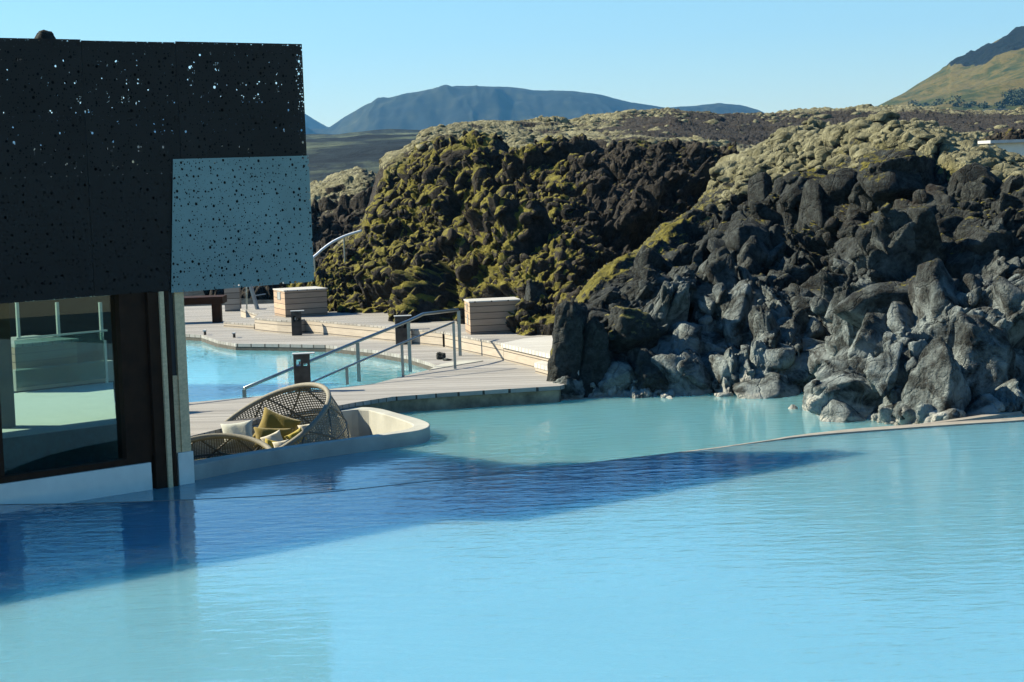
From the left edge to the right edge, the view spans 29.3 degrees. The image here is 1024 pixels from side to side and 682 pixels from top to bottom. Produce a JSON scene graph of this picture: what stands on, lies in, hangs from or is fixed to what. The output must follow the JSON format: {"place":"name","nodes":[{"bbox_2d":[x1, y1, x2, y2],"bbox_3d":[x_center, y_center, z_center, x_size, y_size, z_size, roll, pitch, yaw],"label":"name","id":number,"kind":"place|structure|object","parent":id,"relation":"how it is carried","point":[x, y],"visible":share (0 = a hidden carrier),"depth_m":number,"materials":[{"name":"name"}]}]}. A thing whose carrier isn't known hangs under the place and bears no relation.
{"place":"outdoors","nodes":[
{"label":"outdoors","id":0,"kind":"place"},
{"bbox_2d":[12,98,328,145],"bbox_3d":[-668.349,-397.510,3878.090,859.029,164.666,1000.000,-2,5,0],"label":"mountain","id":1,"kind":"structure","parent":0,"point":[311,123],"depth_m":3782.82,"materials":[{"name":"blue stone"}]},
{"bbox_2d":[114,340,427,401],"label":"water","id":2,"kind":"structure","parent":0,"point":[216,373],"depth_m":33.83,"materials":[{"name":"blue liquid"}]},
{"bbox_2d":[203,166,376,299],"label":"terrain","id":3,"kind":"structure","parent":0,"point":[340,200],"depth_m":62.84,"materials":[{"name":"grey stone"}]},
{"bbox_2d":[18,303,564,436],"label":"deck","id":4,"kind":"structure","parent":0,"point":[487,375],"depth_m":30.50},
{"bbox_2d":[11,335,78,368],"bbox_3d":[-6.911,0.208,27.831,0.989,0.458,1.300,-6,7,-42],"label":"storage cabinet","id":5,"kind":"object","parent":4,"relation":"on","point":[39,352],"visible":0.7,"depth_m":27.36,"materials":[{"name":"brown wood"}]},
{"bbox_2d":[15,295,106,339],"bbox_3d":[-6.505,-0.310,28.684,1.641,0.686,0.040,-6,7,-42],"label":"handrail","id":6,"kind":"object","parent":5,"relation":"on","point":[58,318],"visible":0.57,"depth_m":28.56,"materials":[{"name":"silver metal"}]},
{"bbox_2d":[9,295,114,392],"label":"wall","id":7,"kind":"structure","parent":4,"relation":"on","point":[81,314],"depth_m":31.21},
{"bbox_2d":[184,295,226,322],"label":"timber table","id":8,"kind":"object","parent":4,"relation":"on","point":[216,302],"visible":0.71,"depth_m":44.01,"materials":[{"name":"brown wood"}]},
{"bbox_2d":[224,285,240,311],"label":"timber screen","id":9,"kind":"object","parent":4,"relation":"on","point":[233,303],"visible":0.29,"depth_m":47.61,"materials":[{"name":"grey wood"}]},
{"bbox_2d":[223,317,254,328],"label":"timber step","id":10,"kind":"object","parent":4,"relation":"on","point":[247,322],"visible":0.59,"depth_m":42.48,"materials":[{"name":"beige wood"}]},
{"bbox_2d":[240,306,272,317],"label":"timber step","id":11,"kind":"object","parent":4,"relation":"on","point":[252,311],"visible":0.41,"depth_m":44.64,"materials":[{"name":"beige wood"}]},
{"bbox_2d":[246,284,265,309],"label":"deck chair","id":12,"kind":"object","parent":11,"relation":"on","point":[253,295],"visible":0.88,"depth_m":44.75,"materials":[{"name":"silver metal"}]},
{"bbox_2d":[290,310,303,335],"bbox_3d":[-4.344,-0.303,39.747,0.277,0.633,0.135,-3,5,-7],"label":"bollard lamp","id":13,"kind":"object","parent":4,"relation":"on","point":[296,322],"visible":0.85,"depth_m":39.69,"materials":[{"name":"metal"}]},
{"bbox_2d":[292,352,314,391],"bbox_3d":[-3.115,0.464,29.358,0.331,0.573,0.162,-3,5,-7],"label":"bollard lamp","id":14,"kind":"object","parent":4,"relation":"on","point":[302,374],"visible":0.93,"depth_m":29.29,"materials":[{"name":"metal"}]},
{"bbox_2d":[242,308,461,397],"bbox_3d":[-2.326,0.130,31.526,0.370,0.943,5.922,1,6,32],"label":"handrail","id":15,"kind":"object","parent":4,"relation":"on","point":[356,342],"visible":0.91,"depth_m":31.38,"materials":[{"name":"metal"}]},
{"bbox_2d":[254,306,456,346],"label":"timber terrace","id":16,"kind":"structure","parent":4,"relation":"on","point":[356,325],"depth_m":39.30,"materials":[{"name":"beige wood"}]},
{"bbox_2d":[273,286,327,316],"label":"storage cabinet","id":17,"kind":"object","parent":16,"relation":"on","point":[311,301],"visible":0.99,"depth_m":41.17,"materials":[{"name":"brown wood"}]},
{"bbox_2d":[289,321,456,392],"bbox_3d":[-2.127,0.230,30.477,0.086,0.791,3.693,2,7,41],"label":"handrail","id":18,"kind":"object","parent":4,"relation":"on","point":[402,355],"visible":0.82,"depth_m":30.90,"materials":[{"name":"metal"}]},
{"bbox_2d":[394,315,411,344],"bbox_3d":[-2.041,-0.146,36.800,0.324,0.673,0.158,-3,5,-7],"label":"bollard lamp","id":19,"kind":"object","parent":4,"relation":"on","point":[400,333],"visible":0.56,"depth_m":36.73,"materials":[{"name":"metal"}]},
{"bbox_2d":[436,352,445,359],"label":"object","id":20,"kind":"object","parent":4,"relation":"on","point":[440,355],"visible":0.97,"depth_m":33.54,"materials":[{"name":"black"}]},
{"bbox_2d":[444,323,551,359],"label":"timber terrace","id":21,"kind":"structure","parent":4,"relation":"on","point":[488,345],"depth_m":34.34,"materials":[{"name":"beige wood"}]},
{"bbox_2d":[464,297,520,334],"bbox_3d":[-0.352,-0.460,35.413,0.938,0.595,0.748,-3,5,-8],"label":"storage cabinet","id":22,"kind":"object","parent":21,"relation":"on","point":[486,315],"visible":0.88,"depth_m":35.05,"materials":[{"name":"brown wood"}]},
{"bbox_2d":[501,336,552,368],"bbox_3d":[0.491,0.223,32.226,1.334,0.300,3.837,-2,5,0],"label":"timber step","id":23,"kind":"object","parent":4,"relation":"on","point":[528,352],"visible":0.46,"depth_m":32.21,"materials":[{"name":"beige wood"}]},
{"bbox_2d":[534,361,578,375],"bbox_3d":[0.703,0.445,30.411,0.713,0.160,2.049,-2,5,0],"label":"timber step","id":24,"kind":"object","parent":4,"relation":"on","point":[541,367],"visible":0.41,"depth_m":30.55,"materials":[{"name":"beige wood"}]},
{"bbox_2d":[186,337,432,369],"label":"pool wall","id":25,"kind":"structure","parent":0,"point":[306,349],"depth_m":37.56,"materials":[{"name":"grey concrete"}]},
{"bbox_2d":[429,360,480,369],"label":"path","id":26,"kind":"structure","parent":0,"point":[450,364],"depth_m":32.63,"materials":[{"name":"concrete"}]},
{"bbox_2d":[69,391,895,502],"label":"water","id":27,"kind":"structure","parent":0,"point":[465,442],"depth_m":24.79,"materials":[{"name":"blue liquid"}]},
{"bbox_2d":[2,382,117,473],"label":"terrace","id":28,"kind":"structure","parent":27,"relation":"in","point":[58,427],"depth_m":22.75,"materials":[{"name":"tile"}]},
{"bbox_2d":[0,303,15,427],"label":"post","id":29,"kind":"object","parent":28,"relation":"on","point":[7,397],"visible":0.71,"depth_m":22.77,"materials":[{"name":"metal"}]},
{"bbox_2d":[15,330,108,387],"bbox_3d":[-6.207,0.308,27.090,1.429,0.819,0.030,-6,7,-42],"label":"glass balustrade","id":30,"kind":"object","parent":28,"relation":"on","point":[105,357],"visible":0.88,"depth_m":27.40,"materials":[{"name":"clear glass"}]},
{"bbox_2d":[13,360,113,390],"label":"parapet wall","id":31,"kind":"structure","parent":28,"relation":"on","point":[25,379],"depth_m":27.18,"materials":[{"name":"glass"}]},
{"bbox_2d":[152,407,429,487],"bbox_3d":[-3.230,1.659,24.887,2.713,0.880,5.720,3,7,45],"label":"lounge basin","id":32,"kind":"object","parent":27,"relation":"in","point":[371,429],"visible":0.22,"depth_m":24.51,"materials":[{"name":"concrete"}]},
{"bbox_2d":[191,433,271,459],"bbox_3d":[-3.614,1.563,24.060,1.591,0.708,1.557,-2,5,0],"label":"woven daybed","id":33,"kind":"object","parent":32,"relation":"on","point":[229,437],"visible":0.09,"depth_m":24.67,"materials":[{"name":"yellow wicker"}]},
{"bbox_2d":[220,419,254,449],"bbox_3d":[-3.512,1.202,25.088,0.459,0.381,0.209,-2,5,0],"label":"cushion","id":34,"kind":"object","parent":33,"relation":"on","point":[243,428],"visible":0.62,"depth_m":25.04,"materials":[{"name":"grey fabric"}]},
{"bbox_2d":[225,382,350,446],"bbox_3d":[-3.073,1.184,25.485,1.975,1.176,1.990,-2,5,0],"label":"woven daybed","id":35,"kind":"object","parent":32,"relation":"on","point":[328,411],"visible":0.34,"depth_m":26.06,"materials":[{"name":"yellow wicker"}]},
{"bbox_2d":[262,438,276,448],"bbox_3d":[-3.059,1.324,24.851,0.230,0.189,0.123,-2,5,0],"label":"cushion","id":36,"kind":"object","parent":35,"relation":"on","point":[268,442],"visible":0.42,"depth_m":24.82,"materials":[{"name":"yellow fabric"}]},
{"bbox_2d":[260,429,283,441],"bbox_3d":[-3.046,1.277,24.995,0.317,0.281,0.151,-4,6,-26],"label":"cushion","id":37,"kind":"object","parent":35,"relation":"on","point":[276,436],"visible":0.62,"depth_m":24.98,"materials":[{"name":"beige fabric"}]},
{"bbox_2d":[253,427,292,446],"bbox_3d":[-3.095,1.257,25.446,0.553,0.313,0.210,-3,5,-11],"label":"cushion","id":38,"kind":"object","parent":35,"relation":"on","point":[261,432],"visible":0.45,"depth_m":25.39,"materials":[{"name":"yellow fabric"}]},
{"bbox_2d":[253,406,301,437],"bbox_3d":[-3.069,1.151,25.592,0.668,0.596,0.246,-2,5,0],"label":"cushion","id":39,"kind":"object","parent":35,"relation":"on","point":[271,419],"visible":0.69,"depth_m":25.55,"materials":[{"name":"yellow fabric"}]},
{"bbox_2d":[272,439,288,447],"bbox_3d":[-2.920,1.334,24.803,0.236,0.171,0.123,-2,5,0],"label":"cushion","id":40,"kind":"object","parent":35,"relation":"on","point":[277,444],"visible":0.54,"depth_m":24.77,"materials":[{"name":"beige fabric"}]},
{"bbox_2d":[284,427,306,444],"bbox_3d":[-2.766,1.239,25.098,0.297,0.262,0.166,-5,6,-33],"label":"cushion","id":41,"kind":"object","parent":35,"relation":"on","point":[293,434],"visible":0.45,"depth_m":25.04,"materials":[{"name":"yellow fabric"}]},
{"bbox_2d":[297,424,315,433],"bbox_3d":[-2.650,1.139,25.341,0.244,0.153,0.128,-4,5,-18],"label":"cushion","id":42,"kind":"object","parent":35,"relation":"on","point":[303,427],"visible":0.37,"depth_m":25.30,"materials":[{"name":"beige fabric"}]},
{"bbox_2d":[350,390,560,411],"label":"deck wall","id":43,"kind":"structure","parent":27,"relation":"in","point":[484,400],"depth_m":28.64,"materials":[{"name":"concrete"}]},
{"bbox_2d":[0,421,1023,681],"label":"water","id":44,"kind":"structure","parent":0,"point":[878,557],"depth_m":15.99,"materials":[{"name":"blue liquid"}]},
{"bbox_2d":[0,38,313,503],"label":"pavilion","id":45,"kind":"structure","parent":44,"relation":"in","point":[140,246],"depth_m":21.92,"materials":[{"name":"metal"}]},
{"bbox_2d":[35,30,55,44],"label":"roof stone","id":46,"kind":"object","parent":45,"relation":"on","point":[43,34],"visible":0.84,"depth_m":21.05,"materials":[{"name":"grey stone"}]},
{"bbox_2d":[0,456,151,483],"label":"window frame","id":47,"kind":"structure","parent":45,"relation":"in","point":[89,466],"depth_m":21.44,"materials":[{"name":"black metal"}]},
{"bbox_2d":[110,292,152,458],"bbox_3d":[-4.269,0.383,21.976,0.334,1.846,0.190,-6,7,-42],"label":"window frame","id":48,"kind":"structure","parent":45,"relation":"in","point":[128,313],"depth_m":21.89,"materials":[{"name":"black metal"}]},
{"bbox_2d":[0,417,1023,504],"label":"pool edge","id":49,"kind":"object","parent":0,"point":[939,424],"visible":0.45,"depth_m":23.47,"materials":[{"name":"concrete"}]},
{"bbox_2d":[0,0,1023,126],"label":"sky","id":50,"kind":"structure","parent":0,"point":[766,56],"materials":[{"name":"blue"}]},
{"bbox_2d":[10,108,1014,306],"bbox_3d":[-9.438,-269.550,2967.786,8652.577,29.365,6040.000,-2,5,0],"label":"ground","id":51,"kind":"structure","parent":0,"point":[328,154],"depth_m":197.73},
{"bbox_2d":[283,85,763,133],"bbox_3d":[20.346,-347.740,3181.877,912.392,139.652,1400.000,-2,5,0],"label":"mountain","id":52,"kind":"structure","parent":0,"point":[445,105],"depth_m":2941.20,"materials":[{"name":"blue stone"}]},
{"bbox_2d":[278,104,1023,335],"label":"terrain","id":53,"kind":"structure","parent":0,"point":[629,217],"depth_m":42.13,"materials":[{"name":"green plant"}]},
{"bbox_2d":[283,230,361,283],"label":"handrail","id":54,"kind":"object","parent":53,"relation":"on","point":[332,242],"visible":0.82,"depth_m":44.19,"materials":[{"name":"silver metal"}]},
{"bbox_2d":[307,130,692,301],"bbox_3d":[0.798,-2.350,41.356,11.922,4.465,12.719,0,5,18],"label":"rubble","id":55,"kind":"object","parent":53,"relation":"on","point":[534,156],"visible":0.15,"depth_m":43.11,"materials":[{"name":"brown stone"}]},
{"bbox_2d":[524,279,545,303],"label":"boulder","id":56,"kind":"object","parent":53,"relation":"on","point":[535,290],"visible":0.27,"depth_m":35.69,"materials":[{"name":"grey stone"}]},
{"bbox_2d":[403,103,1023,155],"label":"moss","id":57,"kind":"object","parent":53,"relation":"on","point":[520,140],"visible":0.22,"depth_m":62.69,"materials":[{"name":"green plant"}]},
{"bbox_2d":[977,139,1023,155],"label":"outbuilding","id":58,"kind":"structure","parent":53,"relation":"on","point":[1015,145],"depth_m":37.89,"materials":[{"name":"white"}]},
{"bbox_2d":[546,110,1023,424],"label":"terrain","id":59,"kind":"structure","parent":0,"point":[899,256],"depth_m":29.63,"materials":[{"name":"grey stone"}]},
{"bbox_2d":[395,395,628,412],"bbox_3d":[0.464,1.164,28.880,8.834,0.512,0.653,-3,5,-11],"label":"pool edge","id":60,"kind":"object","parent":59,"relation":"on","point":[561,399],"visible":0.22,"depth_m":29.26,"materials":[{"name":"concrete"}]},
{"bbox_2d":[579,316,610,397],"bbox_3d":[1.182,0.443,29.664,0.585,1.660,0.678,-4,5,-19],"label":"boulder","id":61,"kind":"object","parent":59,"relation":"on","point":[596,357],"visible":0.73,"depth_m":29.44,"materials":[{"name":"grey stone"}]},
{"bbox_2d":[598,360,635,395],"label":"boulder","id":62,"kind":"object","parent":59,"relation":"on","point":[619,373],"visible":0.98,"depth_m":29.36,"materials":[{"name":"grey stone"}]},
{"bbox_2d":[629,266,637,273],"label":"rock","id":63,"kind":"object","parent":59,"relation":"on","point":[632,268],"visible":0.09,"depth_m":32.05,"materials":[{"name":"grey stone"}]},
{"bbox_2d":[633,348,668,390],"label":"boulder","id":64,"kind":"object","parent":59,"relation":"on","point":[649,374],"visible":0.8,"depth_m":29.28,"materials":[{"name":"grey stone"}]},
{"bbox_2d":[667,347,712,393],"bbox_3d":[2.611,0.479,29.446,0.684,0.712,0.728,-4,6,-26],"label":"boulder","id":65,"kind":"object","parent":59,"relation":"on","point":[691,367],"visible":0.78,"depth_m":29.26,"materials":[{"name":"grey stone"}]},
{"bbox_2d":[683,208,705,218],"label":"rock","id":66,"kind":"object","parent":59,"relation":"on","point":[699,214],"visible":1,"depth_m":34.74,"materials":[{"name":"grey stone"}]},
{"bbox_2d":[708,353,738,384],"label":"boulder","id":67,"kind":"object","parent":59,"relation":"on","point":[719,369],"visible":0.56,"depth_m":29.27,"materials":[{"name":"grey stone"}]},
{"bbox_2d":[748,303,781,342],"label":"boulder","id":68,"kind":"object","parent":59,"relation":"on","point":[761,320],"visible":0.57,"depth_m":29.73,"materials":[{"name":"grey stone"}]},
{"bbox_2d":[561,147,1023,422],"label":"rubble","id":69,"kind":"object","parent":59,"relation":"on","point":[755,236],"visible":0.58,"depth_m":29.79,"materials":[{"name":"grey stone"}]},
{"bbox_2d":[553,375,585,398],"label":"boulder","id":70,"kind":"object","parent":69,"relation":"on","point":[573,388],"visible":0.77,"depth_m":29.19,"materials":[{"name":"grey stone"}]},
{"bbox_2d":[552,297,587,378],"bbox_3d":[0.889,0.126,29.643,0.565,1.593,0.627,-2,5,0],"label":"boulder","id":71,"kind":"object","parent":69,"relation":"on","point":[570,321],"visible":0.92,"depth_m":29.38,"materials":[{"name":"grey stone"}]},
{"bbox_2d":[604,306,660,355],"bbox_3d":[1.781,-0.093,30.010,0.914,0.937,0.856,-6,6,-36],"label":"boulder","id":72,"kind":"object","parent":69,"relation":"on","point":[631,328],"visible":0.91,"depth_m":29.72,"materials":[{"name":"grey stone"}]},
{"bbox_2d":[785,343,824,390],"bbox_3d":[4.274,0.498,29.561,1.277,0.906,1.242,-2,5,0],"label":"boulder","id":73,"kind":"object","parent":69,"relation":"on","point":[798,373],"visible":0.25,"depth_m":29.10,"materials":[{"name":"grey stone"}]},
{"bbox_2d":[833,289,859,351],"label":"boulder","id":74,"kind":"object","parent":69,"relation":"on","point":[845,332],"visible":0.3,"depth_m":28.02,"materials":[{"name":"grey stone"}]},
{"bbox_2d":[835,345,849,359],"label":"boulder","id":75,"kind":"object","parent":59,"relation":"on","point":[841,354],"visible":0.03,"depth_m":27.00,"materials":[{"name":"grey stone"}]},
{"bbox_2d":[837,219,864,238],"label":"rock","id":76,"kind":"object","parent":59,"relation":"on","point":[841,232],"visible":0.47,"depth_m":31.67,"materials":[{"name":"grey stone"}]},
{"bbox_2d":[708,110,1023,213],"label":"moss","id":77,"kind":"object","parent":59,"relation":"on","point":[821,156],"visible":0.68,"depth_m":34.21,"materials":[{"name":"green plant"}]},
{"bbox_2d":[846,312,887,358],"bbox_3d":[5.106,0.179,26.914,1.019,1.160,0.786,0,6,25],"label":"boulder","id":78,"kind":"object","parent":59,"relation":"on","point":[868,339],"visible":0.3,"depth_m":26.69,"materials":[{"name":"grey stone"}]},
{"bbox_2d":[882,386,902,404],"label":"boulder","id":79,"kind":"object","parent":59,"relation":"on","point":[894,394],"visible":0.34,"depth_m":25.55,"materials":[{"name":"grey stone"}]},
{"bbox_2d":[896,352,909,388],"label":"boulder","id":80,"kind":"object","parent":59,"relation":"on","point":[902,377],"visible":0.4,"depth_m":25.70,"materials":[{"name":"grey stone"}]},
{"bbox_2d":[901,336,970,422],"bbox_3d":[5.451,0.561,25.241,0.860,1.264,0.746,3,7,44],"label":"boulder","id":81,"kind":"object","parent":59,"relation":"on","point":[936,380],"visible":0.82,"depth_m":24.96,"materials":[{"name":"grey stone"}]},
{"bbox_2d":[910,411,1023,425],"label":"pool edge","id":82,"kind":"object","parent":59,"relation":"on","point":[996,415],"visible":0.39,"depth_m":24.52,"materials":[{"name":"concrete"}]},
{"bbox_2d":[953,311,1015,397],"bbox_3d":[6.205,0.554,25.755,1.013,1.926,0.876,-2,5,0],"label":"boulder","id":83,"kind":"object","parent":59,"relation":"on","point":[984,353],"visible":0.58,"depth_m":25.44,"materials":[{"name":"grey stone"}]},
{"bbox_2d":[877,26,1023,109],"bbox_3d":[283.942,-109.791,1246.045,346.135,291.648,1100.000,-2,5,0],"label":"hillside","id":84,"kind":"structure","parent":0,"point":[989,73],"depth_m":1120.33,"materials":[{"name":"green plant"}]},
{"bbox_2d":[908,95,1009,108],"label":"scrub","id":85,"kind":"object","parent":84,"relation":"on","point":[984,105],"visible":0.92,"depth_m":865.67,"materials":[{"name":"green plant"}]},
{"bbox_2d":[1001,87,1023,105],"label":"scrub","id":86,"kind":"object","parent":84,"relation":"on","point":[1015,97],"visible":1,"depth_m":841.92,"materials":[{"name":"green plant"}]},
{"bbox_2d":[999,415,1023,418],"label":"water","id":87,"kind":"structure","parent":0,"point":[1014,416],"depth_m":24.73,"materials":[{"name":"blue liquid"}]}
]}

